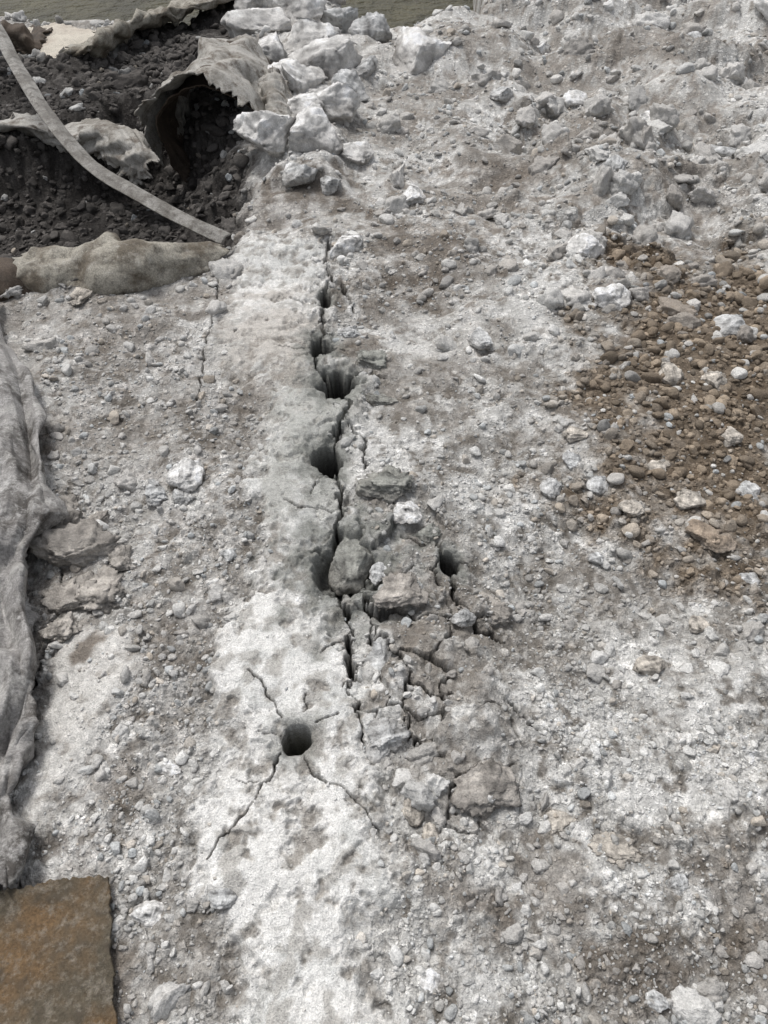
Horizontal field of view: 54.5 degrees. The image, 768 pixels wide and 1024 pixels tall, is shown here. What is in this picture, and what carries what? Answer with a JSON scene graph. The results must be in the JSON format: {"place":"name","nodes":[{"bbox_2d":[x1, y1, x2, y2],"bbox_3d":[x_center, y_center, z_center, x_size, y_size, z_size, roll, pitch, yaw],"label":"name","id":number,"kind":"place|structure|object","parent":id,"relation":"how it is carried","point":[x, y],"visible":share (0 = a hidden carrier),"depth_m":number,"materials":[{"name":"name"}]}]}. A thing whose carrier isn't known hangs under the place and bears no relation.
{"place":"outdoors","nodes":[
{"label":"outdoors","id":0,"kind":"place"},
{"bbox_2d":[0,324,68,889],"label":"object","id":1,"kind":"object","parent":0,"point":[32,504],"visible":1,"depth_m":2.03,"materials":[{"name":"grey fabric"}]},
{"bbox_2d":[0,0,472,28],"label":"muddy water","id":2,"kind":"structure","parent":0,"point":[405,13],"depth_m":8.58,"materials":[{"name":"liquid"}]},
{"bbox_2d":[0,0,767,1023],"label":"ground","id":3,"kind":"structure","parent":0,"point":[300,740],"depth_m":2.17,"materials":[{"name":"grey concrete"}]},
{"bbox_2d":[0,257,32,301],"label":"rusted pipe","id":4,"kind":"object","parent":3,"relation":"on","point":[8,272],"visible":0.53,"depth_m":3.19,"materials":[{"name":"metal"}]},
{"bbox_2d":[0,20,52,54],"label":"crumpled steel sheet","id":5,"kind":"object","parent":3,"relation":"on","point":[24,40],"visible":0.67,"depth_m":5.38,"materials":[{"name":"metal"}]},
{"bbox_2d":[0,874,117,1023],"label":"rusty steel plate","id":6,"kind":"object","parent":3,"relation":"on","point":[56,964],"visible":1,"depth_m":1.45,"materials":[{"name":"brown metal"}]},
{"bbox_2d":[37,611,82,642],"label":"cement clod","id":7,"kind":"object","parent":3,"relation":"on","point":[67,626],"visible":0.98,"depth_m":2.00,"materials":[{"name":"concrete"}]},
{"bbox_2d":[28,22,95,57],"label":"sandy slab","id":8,"kind":"structure","parent":3,"relation":"on","point":[59,37],"depth_m":5.53,"materials":[{"name":"beige stone"}]},
{"bbox_2d":[37,571,96,616],"bbox_3d":[-0.889,0.244,2.127,0.178,0.101,0.115,-19,50,-17],"label":"cement clod","id":9,"kind":"object","parent":3,"relation":"on","point":[58,598],"visible":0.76,"depth_m":2.10,"materials":[{"name":"concrete"}]},
{"bbox_2d":[73,564,126,613],"bbox_3d":[-0.796,0.224,2.124,0.160,0.093,0.185,-1,46,10],"label":"cement clod","id":10,"kind":"object","parent":9,"relation":"on","point":[104,590],"visible":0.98,"depth_m":2.08,"materials":[{"name":"concrete"}]},
{"bbox_2d":[55,505,82,525],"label":"cement clod","id":11,"kind":"object","parent":3,"relation":"on","point":[74,517],"visible":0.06,"depth_m":2.28,"materials":[{"name":"concrete"}]},
{"bbox_2d":[58,494,81,509],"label":"cement clod","id":12,"kind":"object","parent":3,"relation":"on","point":[72,501],"visible":0.21,"depth_m":2.35,"materials":[{"name":"concrete"}]},
{"bbox_2d":[28,518,121,573],"bbox_3d":[-0.934,0.111,2.234,0.293,0.156,0.190,-3,41,-12],"label":"cement clod","id":13,"kind":"object","parent":3,"relation":"on","point":[83,543],"visible":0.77,"depth_m":2.17,"materials":[{"name":"concrete"}]},
{"bbox_2d":[0,112,159,185],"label":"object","id":14,"kind":"object","parent":3,"relation":"on","point":[129,152],"visible":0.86,"depth_m":4.38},
{"bbox_2d":[68,287,93,305],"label":"cement clod","id":15,"kind":"object","parent":3,"relation":"on","point":[78,295],"visible":0.8,"depth_m":3.14,"materials":[{"name":"concrete"}]},
{"bbox_2d":[88,509,110,523],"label":"cement clod","id":16,"kind":"object","parent":3,"relation":"on","point":[102,515],"visible":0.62,"depth_m":2.30,"materials":[{"name":"concrete"}]},
{"bbox_2d":[0,23,230,244],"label":"steel strap","id":17,"kind":"object","parent":3,"relation":"on","point":[74,148],"visible":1,"depth_m":3.77,"materials":[{"name":"grey metal"}]},
{"bbox_2d":[12,231,229,294],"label":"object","id":18,"kind":"object","parent":3,"relation":"on","point":[107,263],"visible":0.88,"depth_m":3.19,"materials":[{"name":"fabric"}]},
{"bbox_2d":[108,544,133,571],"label":"cement clod","id":19,"kind":"object","parent":3,"relation":"on","point":[119,559],"visible":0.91,"depth_m":2.19,"materials":[{"name":"concrete"}]},
{"bbox_2d":[0,25,270,288],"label":"dark soil clods","id":20,"kind":"object","parent":3,"relation":"on","point":[158,52],"visible":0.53,"depth_m":4.66,"materials":[{"name":"soil"}]},
{"bbox_2d":[55,0,230,58],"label":"crumpled steel sheet","id":21,"kind":"object","parent":3,"relation":"on","point":[103,42],"visible":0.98,"depth_m":5.48,"materials":[{"name":"grey metal"}]},
{"bbox_2d":[128,900,163,927],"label":"rock","id":22,"kind":"object","parent":3,"relation":"on","point":[146,914],"visible":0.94,"depth_m":1.52,"materials":[{"name":"stone"}]},
{"bbox_2d":[144,478,167,509],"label":"cement clod","id":23,"kind":"object","parent":3,"relation":"on","point":[155,493],"visible":0.92,"depth_m":2.36,"materials":[{"name":"concrete"}]},
{"bbox_2d":[157,759,180,776],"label":"rock","id":24,"kind":"object","parent":3,"relation":"on","point":[171,768],"visible":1,"depth_m":1.73,"materials":[{"name":"stone"}]},
{"bbox_2d":[171,489,195,505],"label":"cement clod","id":25,"kind":"object","parent":3,"relation":"on","point":[180,497],"visible":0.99,"depth_m":2.35,"materials":[{"name":"concrete"}]},
{"bbox_2d":[166,457,204,491],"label":"rock","id":26,"kind":"object","parent":3,"relation":"on","point":[185,474],"visible":0.98,"depth_m":2.38,"materials":[{"name":"stone"}]},
{"bbox_2d":[134,34,292,182],"bbox_3d":[-0.973,-2.473,4.626,0.972,0.691,1.310,0,47,0],"label":"torn steel culvert","id":27,"kind":"object","parent":3,"relation":"on","point":[236,68],"visible":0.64,"depth_m":4.47,"materials":[{"name":"grey metal"}]},
{"bbox_2d":[208,887,237,909],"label":"rock","id":28,"kind":"object","parent":3,"relation":"on","point":[220,898],"visible":1,"depth_m":1.52,"materials":[{"name":"stone"}]},
{"bbox_2d":[219,548,236,561],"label":"rock","id":29,"kind":"object","parent":3,"relation":"on","point":[227,555],"visible":1,"depth_m":2.17,"materials":[{"name":"stone"}]},
{"bbox_2d":[233,0,267,9],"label":"concrete chunk","id":30,"kind":"object","parent":3,"relation":"on","point":[242,4],"visible":0.19,"depth_m":5.93,"materials":[{"name":"concrete"}]},
{"bbox_2d":[220,7,291,37],"bbox_3d":[-0.918,-3.622,5.577,0.545,0.289,0.582,3,43,11],"label":"concrete chunk","id":31,"kind":"object","parent":3,"relation":"on","point":[237,22],"visible":0.69,"depth_m":5.42,"materials":[{"name":"concrete"}]},
{"bbox_2d":[266,0,326,24],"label":"concrete chunk","id":32,"kind":"object","parent":31,"relation":"on","point":[294,10],"visible":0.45,"depth_m":5.65,"materials":[{"name":"concrete"}]},
{"bbox_2d":[233,110,295,157],"bbox_3d":[-0.650,-2.071,4.092,0.401,0.311,0.362,27,53,23],"label":"concrete chunk","id":33,"kind":"object","parent":3,"relation":"on","point":[266,131],"visible":0.69,"depth_m":3.95,"materials":[{"name":"concrete"}]},
{"bbox_2d":[258,32,287,63],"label":"concrete chunk","id":34,"kind":"object","parent":3,"relation":"on","point":[272,46],"visible":0.42,"depth_m":4.95,"materials":[{"name":"concrete"}]},
{"bbox_2d":[267,58,300,84],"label":"concrete chunk","id":35,"kind":"object","parent":3,"relation":"on","point":[286,60],"visible":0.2,"depth_m":4.73,"materials":[{"name":"concrete"}]},
{"bbox_2d":[280,162,317,187],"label":"concrete chunk","id":36,"kind":"object","parent":3,"relation":"on","point":[294,174],"visible":1,"depth_m":3.83,"materials":[{"name":"concrete"}]},
{"bbox_2d":[281,63,325,94],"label":"concrete chunk","id":37,"kind":"object","parent":3,"relation":"on","point":[301,78],"visible":0.65,"depth_m":4.64,"materials":[{"name":"concrete"}]},
{"bbox_2d":[287,92,323,116],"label":"concrete chunk","id":38,"kind":"object","parent":3,"relation":"on","point":[298,103],"visible":0.45,"depth_m":4.31,"materials":[{"name":"concrete"}]},
{"bbox_2d":[284,17,341,53],"bbox_3d":[-0.501,-3.320,5.269,0.444,0.277,0.375,-2,52,6],"label":"concrete chunk","id":39,"kind":"object","parent":3,"relation":"on","point":[305,31],"visible":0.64,"depth_m":5.21,"materials":[{"name":"concrete"}]},
{"bbox_2d":[285,103,343,154],"bbox_3d":[-0.366,-2.081,4.088,0.327,0.249,0.393,8,49,8],"label":"concrete chunk","id":40,"kind":"object","parent":3,"relation":"on","point":[312,129],"visible":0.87,"depth_m":3.99,"materials":[{"name":"concrete"}]},
{"bbox_2d":[288,34,362,80],"bbox_3d":[-0.385,-2.974,4.963,0.492,0.292,0.589,-5,46,4],"label":"concrete chunk","id":41,"kind":"object","parent":3,"relation":"on","point":[330,56],"visible":0.62,"depth_m":4.82,"materials":[{"name":"concrete"}]},
{"bbox_2d":[320,175,340,194],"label":"concrete chunk","id":42,"kind":"object","parent":3,"relation":"on","point":[329,185],"visible":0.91,"depth_m":3.84,"materials":[{"name":"concrete"}]},
{"bbox_2d":[309,81,360,123],"bbox_3d":[-0.316,-2.462,4.485,0.370,0.248,0.459,1,40,4],"label":"concrete chunk","id":43,"kind":"object","parent":3,"relation":"on","point":[341,101],"visible":0.71,"depth_m":4.34,"materials":[{"name":"concrete"}]},
{"bbox_2d":[330,0,345,5],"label":"concrete chunk","id":44,"kind":"object","parent":3,"relation":"on","point":[342,2],"visible":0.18,"depth_m":6.29,"materials":[{"name":"concrete"}]},
{"bbox_2d":[320,6,357,32],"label":"concrete chunk","id":45,"kind":"object","parent":3,"relation":"on","point":[344,18],"visible":0.53,"depth_m":5.48,"materials":[{"name":"concrete"}]},
{"bbox_2d":[326,234,362,260],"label":"concrete chunk","id":46,"kind":"object","parent":3,"relation":"on","point":[345,244],"visible":0.82,"depth_m":3.42,"materials":[{"name":"concrete"}]},
{"bbox_2d":[337,325,361,337],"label":"cement clod","id":47,"kind":"object","parent":3,"relation":"on","point":[350,332],"visible":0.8,"depth_m":3.00,"materials":[{"name":"concrete"}]},
{"bbox_2d":[331,69,369,100],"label":"concrete chunk","id":48,"kind":"object","parent":3,"relation":"on","point":[351,78],"visible":0.46,"depth_m":4.72,"materials":[{"name":"concrete"}]},
{"bbox_2d":[328,537,373,595],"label":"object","id":49,"kind":"object","parent":3,"relation":"on","point":[352,563],"visible":0.94,"depth_m":2.16,"materials":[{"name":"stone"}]},
{"bbox_2d":[340,140,374,164],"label":"concrete chunk","id":50,"kind":"object","parent":3,"relation":"on","point":[359,152],"visible":0.73,"depth_m":4.06,"materials":[{"name":"concrete"}]},
{"bbox_2d":[355,55,378,78],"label":"concrete chunk","id":51,"kind":"object","parent":3,"relation":"on","point":[365,68],"visible":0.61,"depth_m":4.94,"materials":[{"name":"concrete"}]},
{"bbox_2d":[347,11,392,43],"bbox_3d":[-0.100,-3.538,5.500,0.325,0.230,0.188,-28,53,-24],"label":"concrete chunk","id":52,"kind":"object","parent":3,"relation":"on","point":[375,26],"visible":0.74,"depth_m":5.45,"materials":[{"name":"concrete"}]},
{"bbox_2d":[356,349,386,368],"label":"cement clod","id":53,"kind":"object","parent":3,"relation":"on","point":[374,359],"visible":0.97,"depth_m":2.83,"materials":[{"name":"concrete"}]},
{"bbox_2d":[355,637,400,679],"bbox_3d":[-0.005,0.393,1.949,0.128,0.074,0.178,10,48,9],"label":"cement clod","id":54,"kind":"object","parent":3,"relation":"on","point":[378,655],"visible":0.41,"depth_m":1.94,"materials":[{"name":"concrete"}]},
{"bbox_2d":[369,562,386,585],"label":"rock","id":55,"kind":"object","parent":3,"relation":"on","point":[377,574],"visible":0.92,"depth_m":2.12,"materials":[{"name":"stone"}]},
{"bbox_2d":[366,393,398,406],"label":"cement clod","id":56,"kind":"object","parent":3,"relation":"on","point":[375,399],"visible":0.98,"depth_m":2.68,"materials":[{"name":"concrete"}]},
{"bbox_2d":[354,464,413,503],"bbox_3d":[0.006,-0.088,2.318,0.166,0.074,0.159,29,54,25],"label":"cement clod","id":57,"kind":"object","parent":3,"relation":"on","point":[390,484],"visible":1,"depth_m":2.29,"materials":[{"name":"concrete"}]},
{"bbox_2d":[0,0,767,1023],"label":"dusty rubble","id":58,"kind":"object","parent":3,"relation":"on","point":[702,1002],"visible":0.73,"depth_m":2.92,"materials":[{"name":"stone"}]},
{"bbox_2d":[362,716,410,765],"bbox_3d":[-0.012,0.537,1.784,0.135,0.050,0.106,-30,54,-25],"label":"cement clod","id":59,"kind":"object","parent":3,"relation":"on","point":[391,734],"visible":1,"depth_m":1.77,"materials":[{"name":"concrete"}]},
{"bbox_2d":[372,572,428,609],"bbox_3d":[0.050,0.217,2.057,0.152,0.059,0.142,0,42,8],"label":"cement clod","id":60,"kind":"object","parent":3,"relation":"on","point":[399,589],"visible":1,"depth_m":2.02,"materials":[{"name":"concrete"}]},
{"bbox_2d":[393,501,422,523],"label":"rock","id":61,"kind":"object","parent":3,"relation":"on","point":[408,512],"visible":1,"depth_m":2.23,"materials":[{"name":"stone"}]},
{"bbox_2d":[401,798,424,826],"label":"rock","id":62,"kind":"object","parent":3,"relation":"on","point":[413,816],"visible":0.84,"depth_m":1.66,"materials":[{"name":"stone"}]},
{"bbox_2d":[400,184,425,203],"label":"rock","id":63,"kind":"object","parent":3,"relation":"on","point":[413,193],"visible":0.89,"depth_m":3.77,"materials":[{"name":"stone"}]},
{"bbox_2d":[392,26,451,74],"bbox_3d":[0.261,-3.222,5.255,0.421,0.297,0.802,3,52,-1],"label":"concrete chunk","id":64,"kind":"object","parent":3,"relation":"on","point":[418,50],"visible":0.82,"depth_m":5.12,"materials":[{"name":"concrete"}]},
{"bbox_2d":[409,522,442,546],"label":"cement clod","id":65,"kind":"object","parent":3,"relation":"on","point":[426,535],"visible":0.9,"depth_m":2.23,"materials":[{"name":"concrete"}]},
{"bbox_2d":[419,968,442,996],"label":"rock","id":66,"kind":"object","parent":3,"relation":"on","point":[431,979],"visible":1,"depth_m":1.45,"materials":[{"name":"stone"}]},
{"bbox_2d":[422,822,439,844],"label":"rock","id":67,"kind":"object","parent":3,"relation":"on","point":[430,829],"visible":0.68,"depth_m":1.64,"materials":[{"name":"stone"}]},
{"bbox_2d":[448,608,475,627],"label":"rock","id":68,"kind":"object","parent":3,"relation":"on","point":[464,618],"visible":1,"depth_m":2.02,"materials":[{"name":"stone"}]},
{"bbox_2d":[467,326,492,349],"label":"rock","id":69,"kind":"object","parent":3,"relation":"on","point":[480,338],"visible":1,"depth_m":2.91,"materials":[{"name":"stone"}]},
{"bbox_2d":[450,758,521,820],"bbox_3d":[0.231,0.641,1.716,0.163,0.093,0.130,0,50,0],"label":"cement clod","id":70,"kind":"object","parent":3,"relation":"on","point":[477,784],"visible":1,"depth_m":1.69,"materials":[{"name":"concrete"}]},
{"bbox_2d":[461,590,512,625],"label":"cement clod","id":71,"kind":"object","parent":3,"relation":"on","point":[502,613],"visible":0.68,"depth_m":2.06,"materials":[{"name":"concrete"}]},
{"bbox_2d":[489,86,513,102],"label":"rock","id":72,"kind":"object","parent":3,"relation":"on","point":[502,94],"visible":1,"depth_m":4.59,"materials":[{"name":"stone"}]},
{"bbox_2d":[536,40,550,53],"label":"rock","id":73,"kind":"object","parent":3,"relation":"on","point":[543,47],"visible":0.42,"depth_m":5.60,"materials":[{"name":"stone"}]},
{"bbox_2d":[539,477,561,498],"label":"rock","id":74,"kind":"object","parent":3,"relation":"on","point":[550,487],"visible":1,"depth_m":2.38,"materials":[{"name":"stone"}]},
{"bbox_2d":[542,809,575,834],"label":"rock","id":75,"kind":"object","parent":3,"relation":"on","point":[561,821],"visible":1,"depth_m":1.68,"materials":[{"name":"stone"}]},
{"bbox_2d":[562,450,580,469],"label":"rock","id":76,"kind":"object","parent":3,"relation":"on","point":[571,460],"visible":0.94,"depth_m":2.46,"materials":[{"name":"stone"}]},
{"bbox_2d":[563,89,587,107],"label":"rock","id":77,"kind":"object","parent":3,"relation":"on","point":[575,98],"visible":0.81,"depth_m":4.75,"materials":[{"name":"stone"}]},
{"bbox_2d":[562,426,588,442],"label":"rock","id":78,"kind":"object","parent":3,"relation":"on","point":[571,434],"visible":1,"depth_m":2.52,"materials":[{"name":"stone"}]},
{"bbox_2d":[566,233,605,258],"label":"rock","id":79,"kind":"object","parent":3,"relation":"on","point":[587,245],"visible":0.76,"depth_m":3.37,"materials":[{"name":"stone"}]},
{"bbox_2d":[586,475,608,495],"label":"rock","id":80,"kind":"object","parent":3,"relation":"on","point":[598,485],"visible":1,"depth_m":2.40,"materials":[{"name":"stone"}]},
{"bbox_2d":[588,552,606,564],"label":"rock","id":81,"kind":"object","parent":3,"relation":"on","point":[596,558],"visible":1,"depth_m":2.21,"materials":[{"name":"stone"}]},
{"bbox_2d":[592,283,630,310],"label":"rock","id":82,"kind":"object","parent":3,"relation":"on","point":[618,295],"visible":0.94,"depth_m":3.03,"materials":[{"name":"stone"}]},
{"bbox_2d":[601,155,627,171],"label":"rock","id":83,"kind":"object","parent":3,"relation":"on","point":[616,162],"visible":0.52,"depth_m":3.78,"materials":[{"name":"stone"}]},
{"bbox_2d":[587,831,642,865],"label":"cement clod","id":84,"kind":"object","parent":3,"relation":"on","point":[624,850],"visible":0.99,"depth_m":1.63,"materials":[{"name":"concrete"}]},
{"bbox_2d":[617,500,644,515],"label":"rock","id":85,"kind":"object","parent":3,"relation":"on","point":[631,507],"visible":0.99,"depth_m":2.30,"materials":[{"name":"stone"}]},
{"bbox_2d":[640,110,649,120],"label":"rock","id":86,"kind":"object","parent":3,"relation":"on","point":[645,115],"visible":0.14,"depth_m":4.55,"materials":[{"name":"stone"}]},
{"bbox_2d":[632,655,664,675],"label":"rock","id":87,"kind":"object","parent":3,"relation":"on","point":[648,665],"visible":1,"depth_m":1.93,"materials":[{"name":"stone"}]},
{"bbox_2d":[647,460,666,471],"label":"rock","id":88,"kind":"object","parent":3,"relation":"on","point":[652,464],"visible":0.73,"depth_m":2.44,"materials":[{"name":"stone"}]},
{"bbox_2d":[645,989,669,1012],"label":"rock","id":89,"kind":"object","parent":3,"relation":"on","point":[660,1004],"visible":1,"depth_m":1.42,"materials":[{"name":"stone"}]},
{"bbox_2d":[659,362,683,386],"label":"rock","id":90,"kind":"object","parent":3,"relation":"on","point":[673,373],"visible":0.94,"depth_m":2.76,"materials":[{"name":"stone"}]},
{"bbox_2d":[666,872,688,895],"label":"rock","id":91,"kind":"object","parent":3,"relation":"on","point":[678,884],"visible":1,"depth_m":1.57,"materials":[{"name":"stone"}]},
{"bbox_2d":[673,488,705,509],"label":"rock","id":92,"kind":"object","parent":3,"relation":"on","point":[684,499],"visible":1,"depth_m":2.34,"materials":[{"name":"stone"}]},
{"bbox_2d":[687,31,701,37],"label":"rock","id":93,"kind":"object","parent":3,"relation":"on","point":[695,34],"visible":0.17,"depth_m":5.23,"materials":[{"name":"stone"}]},
{"bbox_2d":[689,615,710,633],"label":"rock","id":94,"kind":"object","parent":3,"relation":"on","point":[698,624],"visible":0.99,"depth_m":2.04,"materials":[{"name":"stone"}]},
{"bbox_2d":[684,517,721,543],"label":"rock","id":95,"kind":"object","parent":3,"relation":"on","point":[698,530],"visible":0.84,"depth_m":2.26,"materials":[{"name":"stone"}]},
{"bbox_2d":[700,371,726,390],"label":"rock","id":96,"kind":"object","parent":3,"relation":"on","point":[715,379],"visible":0.87,"depth_m":2.74,"materials":[{"name":"stone"}]},
{"bbox_2d":[700,533,737,552],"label":"rock","id":97,"kind":"object","parent":3,"relation":"on","point":[728,543],"visible":0.89,"depth_m":2.23,"materials":[{"name":"stone"}]},
{"bbox_2d":[710,144,736,157],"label":"rock","id":98,"kind":"object","parent":3,"relation":"on","point":[722,151],"visible":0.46,"depth_m":4.18,"materials":[{"name":"stone"}]},
{"bbox_2d":[711,314,744,336],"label":"rock","id":99,"kind":"object","parent":3,"relation":"on","point":[728,324],"visible":0.55,"depth_m":2.96,"materials":[{"name":"stone"}]},
{"bbox_2d":[720,426,743,446],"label":"rock","id":100,"kind":"object","parent":3,"relation":"on","point":[731,435],"visible":0.96,"depth_m":2.53,"materials":[{"name":"stone"}]},
{"bbox_2d":[734,572,760,585],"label":"rock","id":101,"kind":"object","parent":3,"relation":"on","point":[750,577],"visible":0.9,"depth_m":2.16,"materials":[{"name":"stone"}]},
{"bbox_2d":[735,480,760,499],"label":"rock","id":102,"kind":"object","parent":3,"relation":"on","point":[748,487],"visible":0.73,"depth_m":2.40,"materials":[{"name":"stone"}]},
{"bbox_2d":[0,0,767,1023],"bbox_3d":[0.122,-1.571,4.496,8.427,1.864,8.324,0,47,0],"label":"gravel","id":103,"kind":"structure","parent":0,"point":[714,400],"depth_m":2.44,"materials":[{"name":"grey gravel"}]}
]}

